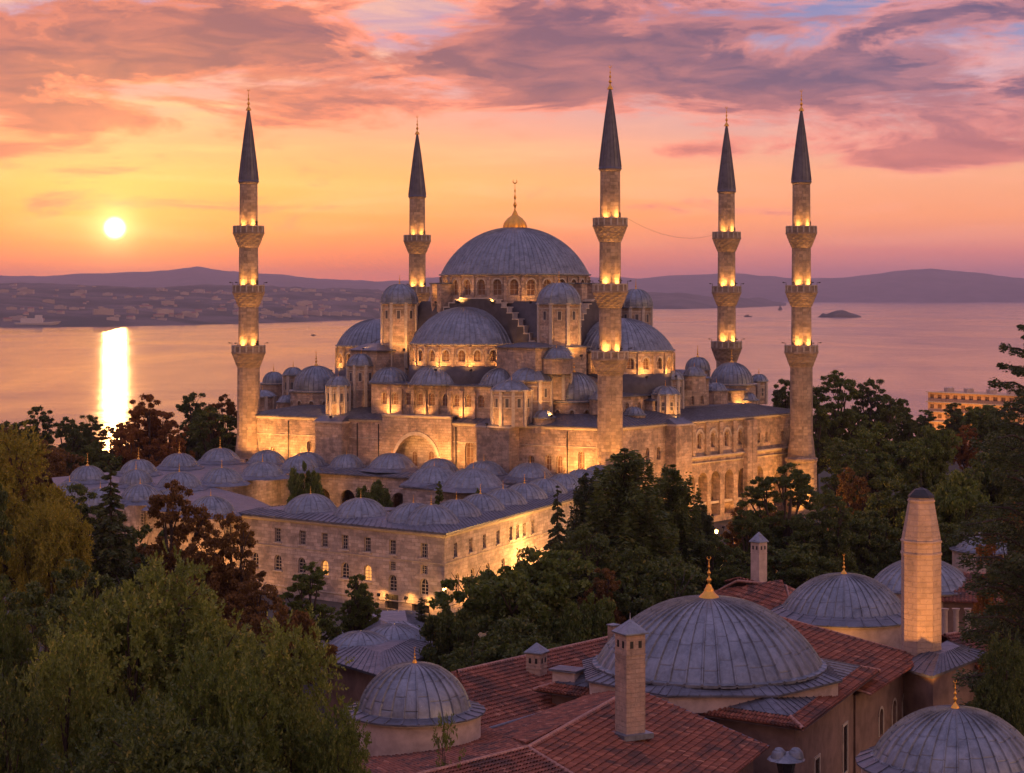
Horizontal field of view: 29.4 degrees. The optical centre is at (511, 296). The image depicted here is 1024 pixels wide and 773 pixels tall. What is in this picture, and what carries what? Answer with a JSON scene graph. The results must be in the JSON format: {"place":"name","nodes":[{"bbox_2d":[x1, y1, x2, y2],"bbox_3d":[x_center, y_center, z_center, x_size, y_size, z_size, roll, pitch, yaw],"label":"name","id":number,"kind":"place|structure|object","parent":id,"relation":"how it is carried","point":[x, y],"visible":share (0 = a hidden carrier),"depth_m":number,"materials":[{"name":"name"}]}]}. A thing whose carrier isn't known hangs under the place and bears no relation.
{"place":"outdoors","nodes":[
{"label":"outdoors","id":0,"kind":"place"},
{"bbox_2d":[0,283,429,326],"bbox_3d":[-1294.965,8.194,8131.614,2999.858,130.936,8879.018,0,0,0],"label":"shore","id":1,"kind":"structure","parent":0,"point":[96,299],"depth_m":5349.88,"materials":[{"name":"grey"}]},
{"bbox_2d":[0,266,438,290],"bbox_3d":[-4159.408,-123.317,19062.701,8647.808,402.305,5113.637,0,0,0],"label":"hills","id":2,"kind":"structure","parent":0,"point":[197,275],"depth_m":19550.14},
{"bbox_2d":[323,620,434,720],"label":"lead building","id":3,"kind":"structure","parent":0,"point":[376,648],"depth_m":167.02,"materials":[{"name":"metal"}]},
{"bbox_2d":[399,463,511,503],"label":"domes","id":4,"kind":"structure","parent":0,"point":[419,485],"depth_m":274.42,"materials":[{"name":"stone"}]},
{"bbox_2d":[0,302,1023,451],"bbox_3d":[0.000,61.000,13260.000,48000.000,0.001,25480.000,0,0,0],"label":"sea","id":5,"kind":"structure","parent":0,"point":[912,353],"depth_m":2088.84,"materials":[{"name":"liquid"}]},
{"bbox_2d":[0,0,1023,281],"label":"sky","id":6,"kind":"structure","parent":0,"point":[122,122],"materials":[{"name":"orange"}]},
{"bbox_2d":[2,451,1023,768],"bbox_3d":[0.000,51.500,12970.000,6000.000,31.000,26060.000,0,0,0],"label":"ground","id":7,"kind":"structure","parent":0,"point":[714,525],"depth_m":230.64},
{"bbox_2d":[0,483,25,629],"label":"tree","id":8,"kind":"object","parent":7,"relation":"on","point":[9,540],"visible":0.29,"depth_m":150.46,"materials":[{"name":"green plant"}]},
{"bbox_2d":[0,579,45,749],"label":"tree","id":9,"kind":"object","parent":7,"relation":"on","point":[9,651],"visible":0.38,"depth_m":100.27,"materials":[{"name":"green plant"}]},
{"bbox_2d":[0,658,55,772],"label":"tree","id":10,"kind":"object","parent":7,"relation":"on","point":[15,710],"visible":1,"depth_m":79.88,"materials":[{"name":"green plant"}]},
{"bbox_2d":[4,405,60,449],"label":"tree","id":11,"kind":"object","parent":7,"relation":"on","point":[43,418],"visible":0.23,"depth_m":348.98,"materials":[{"name":"green plant"}]},
{"bbox_2d":[0,579,75,751],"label":"tree","id":12,"kind":"object","parent":7,"relation":"on","point":[48,606],"visible":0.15,"depth_m":129.41,"materials":[{"name":"green plant"}]},
{"bbox_2d":[0,419,83,629],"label":"tree","id":13,"kind":"object","parent":7,"relation":"on","point":[11,486],"visible":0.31,"depth_m":174.20,"materials":[{"name":"green plant"}]},
{"bbox_2d":[9,440,84,500],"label":"tree","id":14,"kind":"object","parent":7,"relation":"on","point":[57,459],"visible":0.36,"depth_m":310.47,"materials":[{"name":"green plant"}]},
{"bbox_2d":[0,493,95,651],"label":"tree","id":15,"kind":"object","parent":7,"relation":"on","point":[54,537],"visible":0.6,"depth_m":166.80,"materials":[{"name":"green plant"}]},
{"bbox_2d":[49,416,89,469],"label":"tree","id":16,"kind":"object","parent":7,"relation":"on","point":[71,430],"visible":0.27,"depth_m":338.80,"materials":[{"name":"green plant"}]},
{"bbox_2d":[7,615,136,772],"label":"tree","id":17,"kind":"object","parent":7,"relation":"on","point":[79,720],"visible":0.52,"depth_m":83.57,"materials":[{"name":"green plant"}]},
{"bbox_2d":[38,557,126,690],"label":"tree","id":18,"kind":"object","parent":7,"relation":"on","point":[63,578],"visible":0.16,"depth_m":149.44,"materials":[{"name":"green plant"}]},
{"bbox_2d":[66,439,123,472],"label":"tree","id":19,"kind":"object","parent":7,"relation":"on","point":[98,460],"visible":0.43,"depth_m":316.84,"materials":[{"name":"green plant"}]},
{"bbox_2d":[64,483,138,590],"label":"tree","id":20,"kind":"object","parent":7,"relation":"on","point":[81,490],"visible":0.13,"depth_m":204.89,"materials":[{"name":"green plant"}]},
{"bbox_2d":[77,463,152,692],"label":"tree","id":21,"kind":"object","parent":7,"relation":"on","point":[111,545],"visible":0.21,"depth_m":179.35,"materials":[{"name":"green plant"}]},
{"bbox_2d":[107,421,142,467],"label":"tree","id":22,"kind":"object","parent":7,"relation":"on","point":[125,437],"visible":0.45,"depth_m":320.75,"materials":[{"name":"red plant"}]},
{"bbox_2d":[94,522,169,587],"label":"tree","id":23,"kind":"object","parent":7,"relation":"on","point":[143,532],"visible":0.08,"depth_m":189.81,"materials":[{"name":"brown plant"}]},
{"bbox_2d":[33,540,265,755],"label":"tree","id":24,"kind":"object","parent":7,"relation":"on","point":[125,626],"visible":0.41,"depth_m":94.35,"materials":[{"name":"green plant"}]},
{"bbox_2d":[115,393,189,464],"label":"tree","id":25,"kind":"object","parent":7,"relation":"on","point":[151,438],"visible":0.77,"depth_m":334.25,"materials":[{"name":"red plant"}]},
{"bbox_2d":[36,688,291,772],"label":"tree","id":26,"kind":"object","parent":7,"relation":"on","point":[165,739],"visible":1,"depth_m":77.45,"materials":[{"name":"green plant"}]},
{"bbox_2d":[149,429,194,466],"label":"tree","id":27,"kind":"object","parent":7,"relation":"on","point":[174,443],"visible":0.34,"depth_m":317.28,"materials":[{"name":"brown plant"}]},
{"bbox_2d":[132,479,215,599],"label":"tree","id":28,"kind":"object","parent":7,"relation":"on","point":[182,530],"visible":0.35,"depth_m":183.61,"materials":[{"name":"brown plant"}]},
{"bbox_2d":[52,437,323,581],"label":"court wing","id":29,"kind":"structure","parent":7,"relation":"on","point":[224,482],"depth_m":277.44,"materials":[{"name":"grey metal"}]},
{"bbox_2d":[116,631,282,772],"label":"tree","id":30,"kind":"object","parent":7,"relation":"on","point":[238,699],"visible":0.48,"depth_m":81.31,"materials":[{"name":"green plant"}]},
{"bbox_2d":[175,392,224,456],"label":"tree","id":31,"kind":"object","parent":7,"relation":"on","point":[185,408],"visible":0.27,"depth_m":344.70,"materials":[{"name":"green plant"}]},
{"bbox_2d":[186,406,236,460],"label":"tree","id":32,"kind":"object","parent":7,"relation":"on","point":[228,441],"visible":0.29,"depth_m":328.67,"materials":[{"name":"green plant"}]},
{"bbox_2d":[198,394,236,447],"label":"tree","id":33,"kind":"object","parent":7,"relation":"on","point":[231,409],"visible":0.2,"depth_m":337.53,"materials":[{"name":"green plant"}]},
{"bbox_2d":[184,511,266,632],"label":"tree","id":34,"kind":"object","parent":7,"relation":"on","point":[220,574],"visible":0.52,"depth_m":176.71,"materials":[{"name":"brown plant"}]},
{"bbox_2d":[228,89,267,459],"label":"minaret","id":35,"kind":"object","parent":7,"relation":"on","point":[248,352],"visible":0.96,"depth_m":322.53,"materials":[{"name":"stone"}]},
{"bbox_2d":[219,574,287,632],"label":"tree","id":36,"kind":"object","parent":7,"relation":"on","point":[235,600],"visible":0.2,"depth_m":167.39,"materials":[{"name":"brown plant"}]},
{"bbox_2d":[227,601,337,693],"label":"tree","id":37,"kind":"object","parent":7,"relation":"on","point":[298,617],"visible":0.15,"depth_m":158.66,"materials":[{"name":"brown plant"}]},
{"bbox_2d":[241,603,368,772],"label":"tree","id":38,"kind":"object","parent":7,"relation":"on","point":[299,719],"visible":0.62,"depth_m":86.92,"materials":[{"name":"green plant"}]},
{"bbox_2d":[286,460,325,504],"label":"shrub","id":39,"kind":"object","parent":7,"relation":"on","point":[297,484],"visible":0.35,"depth_m":257.36,"materials":[{"name":"green plant"}]},
{"bbox_2d":[278,561,343,683],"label":"tree","id":40,"kind":"object","parent":7,"relation":"on","point":[326,623],"visible":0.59,"depth_m":181.45,"materials":[{"name":"green plant"}]},
{"bbox_2d":[302,691,371,772],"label":"tree","id":41,"kind":"object","parent":7,"relation":"on","point":[335,742],"visible":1,"depth_m":83.71,"materials":[{"name":"green plant"}]},
{"bbox_2d":[334,573,381,632],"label":"tree","id":42,"kind":"object","parent":7,"relation":"on","point":[353,618],"visible":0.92,"depth_m":187.14,"materials":[{"name":"green plant"}]},
{"bbox_2d":[355,479,392,506],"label":"shrub","id":43,"kind":"object","parent":7,"relation":"on","point":[378,493],"visible":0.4,"depth_m":282.68,"materials":[{"name":"green plant"}]},
{"bbox_2d":[342,610,424,633],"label":"flat lead roof","id":44,"kind":"structure","parent":7,"relation":"on","point":[406,617],"depth_m":195.41,"materials":[{"name":"metal"}]},
{"bbox_2d":[246,449,554,506],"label":"mosque gallery","id":45,"kind":"object","parent":7,"relation":"on","point":[341,474],"visible":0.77,"depth_m":300.79,"materials":[{"name":"stone"}]},
{"bbox_2d":[347,647,485,756],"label":"domed hall","id":46,"kind":"structure","parent":7,"relation":"on","point":[402,706],"depth_m":112.97,"materials":[{"name":"metal"}]},
{"bbox_2d":[403,115,430,305],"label":"minaret","id":47,"kind":"object","parent":7,"relation":"on","point":[417,241],"visible":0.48,"depth_m":370.69,"materials":[{"name":"stone"}]},
{"bbox_2d":[238,457,614,614],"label":"court building","id":48,"kind":"structure","parent":7,"relation":"on","point":[405,556],"depth_m":231.18,"materials":[{"name":"stone"}]},
{"bbox_2d":[416,602,480,671],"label":"tree","id":49,"kind":"object","parent":7,"relation":"on","point":[449,631],"visible":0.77,"depth_m":168.26,"materials":[{"name":"green plant"}]},
{"bbox_2d":[431,709,465,767],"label":"sapling","id":50,"kind":"object","parent":7,"relation":"on","point":[445,736],"visible":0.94,"depth_m":103.92,"materials":[{"name":"green plant"}]},
{"bbox_2d":[435,615,564,671],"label":"tree","id":51,"kind":"object","parent":7,"relation":"on","point":[501,641],"visible":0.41,"depth_m":159.75,"materials":[{"name":"green plant"}]},
{"bbox_2d":[426,545,594,646],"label":"tree","id":52,"kind":"object","parent":7,"relation":"on","point":[540,589],"visible":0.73,"depth_m":174.48,"materials":[{"name":"green plant"}]},
{"bbox_2d":[245,182,801,530],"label":"mosque","id":53,"kind":"structure","parent":7,"relation":"on","point":[484,352],"depth_m":312.72,"materials":[{"name":"stone"}]},
{"bbox_2d":[451,636,607,743],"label":"tiled roof","id":54,"kind":"structure","parent":7,"relation":"on","point":[502,691],"depth_m":134.09,"materials":[{"name":"tile"}]},
{"bbox_2d":[523,643,549,676],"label":"chimney","id":55,"kind":"object","parent":54,"relation":"on","point":[536,658],"visible":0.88,"depth_m":137.07,"materials":[{"name":"stone"}]},
{"bbox_2d":[543,484,576,616],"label":"tree","id":56,"kind":"object","parent":7,"relation":"on","point":[557,529],"visible":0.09,"depth_m":199.82,"materials":[{"name":"green plant"}]},
{"bbox_2d":[358,690,769,772],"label":"tiled roof","id":57,"kind":"structure","parent":7,"relation":"on","point":[577,735],"depth_m":112.42,"materials":[{"name":"tile"}]},
{"bbox_2d":[611,615,653,741],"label":"chimney","id":58,"kind":"object","parent":57,"relation":"on","point":[630,653],"visible":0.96,"depth_m":113.98,"materials":[{"name":"stone"}]},
{"bbox_2d":[546,524,616,616],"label":"tree","id":59,"kind":"object","parent":7,"relation":"on","point":[583,534],"visible":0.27,"depth_m":189.11,"materials":[{"name":"green plant"}]},
{"bbox_2d":[552,591,616,645],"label":"tree","id":60,"kind":"object","parent":7,"relation":"on","point":[573,626],"visible":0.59,"depth_m":171.13,"materials":[{"name":"green plant"}]},
{"bbox_2d":[564,471,605,560],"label":"tree","id":61,"kind":"object","parent":7,"relation":"on","point":[581,494],"visible":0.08,"depth_m":207.35,"materials":[{"name":"green plant"}]},
{"bbox_2d":[577,567,626,623],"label":"tree","id":62,"kind":"object","parent":7,"relation":"on","point":[602,587],"visible":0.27,"depth_m":183.59,"materials":[{"name":"green plant"}]},
{"bbox_2d":[588,66,631,464],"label":"minaret","id":63,"kind":"object","parent":7,"relation":"on","point":[610,358],"visible":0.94,"depth_m":289.55,"materials":[{"name":"stone"}]},
{"bbox_2d":[561,448,701,594],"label":"tree","id":64,"kind":"object","parent":7,"relation":"on","point":[629,505],"visible":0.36,"depth_m":203.35,"materials":[{"name":"green plant"}]},
{"bbox_2d":[590,545,706,623],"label":"tree","id":65,"kind":"object","parent":7,"relation":"on","point":[633,596],"visible":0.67,"depth_m":188.02,"materials":[{"name":"green plant"}]},
{"bbox_2d":[650,463,720,589],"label":"tree","id":66,"kind":"object","parent":7,"relation":"on","point":[677,501],"visible":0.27,"depth_m":211.98,"materials":[{"name":"green plant"}]},
{"bbox_2d":[533,556,880,772],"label":"bath house","id":67,"kind":"structure","parent":7,"relation":"on","point":[762,674],"depth_m":127.75,"materials":[{"name":"metal"}]},
{"bbox_2d":[688,533,745,594],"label":"tree","id":68,"kind":"object","parent":7,"relation":"on","point":[713,545],"visible":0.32,"depth_m":207.57,"materials":[{"name":"green plant"}]},
{"bbox_2d":[708,106,744,367],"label":"minaret","id":69,"kind":"object","parent":7,"relation":"on","point":[726,291],"visible":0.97,"depth_m":352.60,"materials":[{"name":"stone"}]},
{"bbox_2d":[706,550,777,587],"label":"tree","id":70,"kind":"object","parent":7,"relation":"on","point":[732,571],"visible":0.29,"depth_m":202.69,"materials":[{"name":"green plant"}]},
{"bbox_2d":[724,511,775,572],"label":"tree","id":71,"kind":"object","parent":7,"relation":"on","point":[747,531],"visible":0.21,"depth_m":213.49,"materials":[{"name":"green plant"}]},
{"bbox_2d":[714,577,794,609],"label":"tiled roof","id":72,"kind":"structure","parent":7,"relation":"on","point":[769,595],"depth_m":182.22,"materials":[{"name":"tile"}]},
{"bbox_2d":[746,532,768,584],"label":"chimney","id":73,"kind":"object","parent":72,"relation":"on","point":[758,541],"visible":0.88,"depth_m":189.61,"materials":[{"name":"stone"}]},
{"bbox_2d":[731,462,821,565],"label":"tree","id":74,"kind":"object","parent":7,"relation":"on","point":[781,534],"visible":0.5,"depth_m":217.45,"materials":[{"name":"green plant"}]},
{"bbox_2d":[782,89,821,514],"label":"minaret","id":75,"kind":"object","parent":7,"relation":"on","point":[801,352],"visible":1,"depth_m":323.51,"materials":[{"name":"stone"}]},
{"bbox_2d":[767,543,840,588],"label":"tree","id":76,"kind":"object","parent":7,"relation":"on","point":[794,568],"visible":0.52,"depth_m":204.03,"materials":[{"name":"green plant"}]},
{"bbox_2d":[788,492,860,578],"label":"tree","id":77,"kind":"object","parent":7,"relation":"on","point":[811,531],"visible":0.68,"depth_m":210.53,"materials":[{"name":"green plant"}]},
{"bbox_2d":[813,400,836,493],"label":"tree","id":78,"kind":"object","parent":7,"relation":"on","point":[819,418],"visible":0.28,"depth_m":329.17,"materials":[{"name":"green plant"}]},
{"bbox_2d":[813,370,870,484],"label":"tree","id":79,"kind":"object","parent":7,"relation":"on","point":[840,422],"visible":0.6,"depth_m":349.70,"materials":[{"name":"green plant"}]},
{"bbox_2d":[811,440,881,510],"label":"tree","id":80,"kind":"object","parent":7,"relation":"on","point":[851,455],"visible":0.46,"depth_m":283.95,"materials":[{"name":"green plant"}]},
{"bbox_2d":[781,616,914,772],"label":"tiled wing","id":81,"kind":"structure","parent":7,"relation":"on","point":[878,706],"depth_m":143.55,"materials":[{"name":"red tile"}]},
{"bbox_2d":[827,467,870,530],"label":"tree","id":82,"kind":"object","parent":7,"relation":"on","point":[845,487],"visible":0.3,"depth_m":249.35,"materials":[{"name":"brown plant"}]},
{"bbox_2d":[828,510,902,578],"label":"tree","id":83,"kind":"object","parent":7,"relation":"on","point":[873,563],"visible":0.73,"depth_m":223.82,"materials":[{"name":"green plant"}]},
{"bbox_2d":[823,421,928,496],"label":"tree","id":84,"kind":"object","parent":7,"relation":"on","point":[884,459],"visible":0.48,"depth_m":297.67,"materials":[{"name":"green plant"}]},
{"bbox_2d":[850,378,905,450],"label":"tree","id":85,"kind":"object","parent":7,"relation":"on","point":[884,414],"visible":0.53,"depth_m":361.14,"materials":[{"name":"green plant"}]},
{"bbox_2d":[862,472,919,554],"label":"tree","id":86,"kind":"object","parent":7,"relation":"on","point":[891,509],"visible":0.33,"depth_m":242.69,"materials":[{"name":"green plant"}]},
{"bbox_2d":[891,398,917,443],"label":"tree","id":87,"kind":"object","parent":7,"relation":"on","point":[907,426],"visible":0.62,"depth_m":378.51,"materials":[{"name":"green plant"}]},
{"bbox_2d":[874,560,966,634],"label":"domed hall","id":88,"kind":"structure","parent":7,"relation":"on","point":[952,577],"depth_m":189.22,"materials":[{"name":"metal"}]},
{"bbox_2d":[896,516,960,564],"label":"tree","id":89,"kind":"object","parent":7,"relation":"on","point":[947,539],"visible":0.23,"depth_m":219.79,"materials":[{"name":"green plant"}]},
{"bbox_2d":[894,424,963,491],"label":"tree","id":90,"kind":"object","parent":7,"relation":"on","point":[940,453],"visible":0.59,"depth_m":302.91,"materials":[{"name":"green plant"}]},
{"bbox_2d":[902,640,985,716],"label":"lead platform","id":91,"kind":"structure","parent":7,"relation":"on","point":[928,680],"depth_m":146.16,"materials":[{"name":"metal"}]},
{"bbox_2d":[900,474,941,655],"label":"octagonal tower","id":92,"kind":"structure","parent":91,"relation":"on","point":[921,542],"depth_m":148.89,"materials":[{"name":"stone"}]},
{"bbox_2d":[898,469,995,538],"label":"tree","id":93,"kind":"object","parent":7,"relation":"on","point":[957,495],"visible":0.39,"depth_m":232.56,"materials":[{"name":"green plant"}]},
{"bbox_2d":[937,402,971,464],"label":"tree","id":94,"kind":"object","parent":7,"relation":"on","point":[956,417],"visible":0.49,"depth_m":418.55,"materials":[{"name":"green plant"}]},
{"bbox_2d":[951,424,981,470],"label":"tree","id":95,"kind":"object","parent":7,"relation":"on","point":[965,454],"visible":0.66,"depth_m":368.74,"materials":[{"name":"brown plant"}]},
{"bbox_2d":[926,387,1023,443],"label":"apartment block","id":96,"kind":"structure","parent":7,"relation":"on","point":[938,401],"depth_m":576.55,"materials":[{"name":"stone"}]},
{"bbox_2d":[930,448,1023,522],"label":"tree","id":97,"kind":"object","parent":7,"relation":"on","point":[981,471],"visible":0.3,"depth_m":268.57,"materials":[{"name":"green plant"}]},
{"bbox_2d":[941,571,1016,633],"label":"pillared house","id":98,"kind":"structure","parent":7,"relation":"on","point":[954,608],"depth_m":186.08,"materials":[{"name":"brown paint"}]},
{"bbox_2d":[960,404,1000,461],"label":"tree","id":99,"kind":"object","parent":7,"relation":"on","point":[976,417],"visible":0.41,"depth_m":398.00,"materials":[{"name":"green plant"}]},
{"bbox_2d":[951,324,1023,705],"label":"tree","id":100,"kind":"object","parent":7,"relation":"on","point":[1011,569],"visible":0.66,"depth_m":117.65,"materials":[{"name":"green plant"}]},
{"bbox_2d":[967,626,1023,735],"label":"tree","id":101,"kind":"object","parent":7,"relation":"on","point":[993,693],"visible":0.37,"depth_m":111.34,"materials":[{"name":"green plant"}]},
{"bbox_2d":[971,511,1023,671],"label":"tree","id":102,"kind":"object","parent":7,"relation":"on","point":[977,607],"visible":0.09,"depth_m":140.07,"materials":[{"name":"green plant"}]},
{"bbox_2d":[984,415,1023,471],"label":"tree","id":103,"kind":"object","parent":7,"relation":"on","point":[992,424],"visible":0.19,"depth_m":359.28,"materials":[{"name":"green plant"}]},
{"bbox_2d":[647,292,785,308],"bbox_3d":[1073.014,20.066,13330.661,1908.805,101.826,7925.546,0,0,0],"label":"peninsula","id":104,"kind":"object","parent":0,"point":[675,301],"visible":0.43,"depth_m":10547.98},
{"bbox_2d":[426,269,1023,301],"bbox_3d":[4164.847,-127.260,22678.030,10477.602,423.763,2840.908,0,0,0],"label":"mountain","id":105,"kind":"structure","parent":0,"point":[926,285],"depth_m":22326.13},
{"bbox_2d":[767,747,804,772],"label":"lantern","id":106,"kind":"object","parent":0,"point":[784,760],"visible":1,"depth_m":116.50,"materials":[{"name":"metal"}]},
{"bbox_2d":[771,553,900,648],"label":"domed hall","id":107,"kind":"structure","parent":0,"point":[859,606],"depth_m":161.24,"materials":[{"name":"metal"}]},
{"bbox_2d":[855,680,1023,772],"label":"domed hall","id":108,"kind":"structure","parent":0,"point":[955,737],"depth_m":102.65,"materials":[{"name":"metal"}]},
{"bbox_2d":[949,532,1012,572],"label":"domed hall","id":109,"kind":"structure","parent":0,"point":[956,550],"depth_m":214.15,"materials":[{"name":"stone"}]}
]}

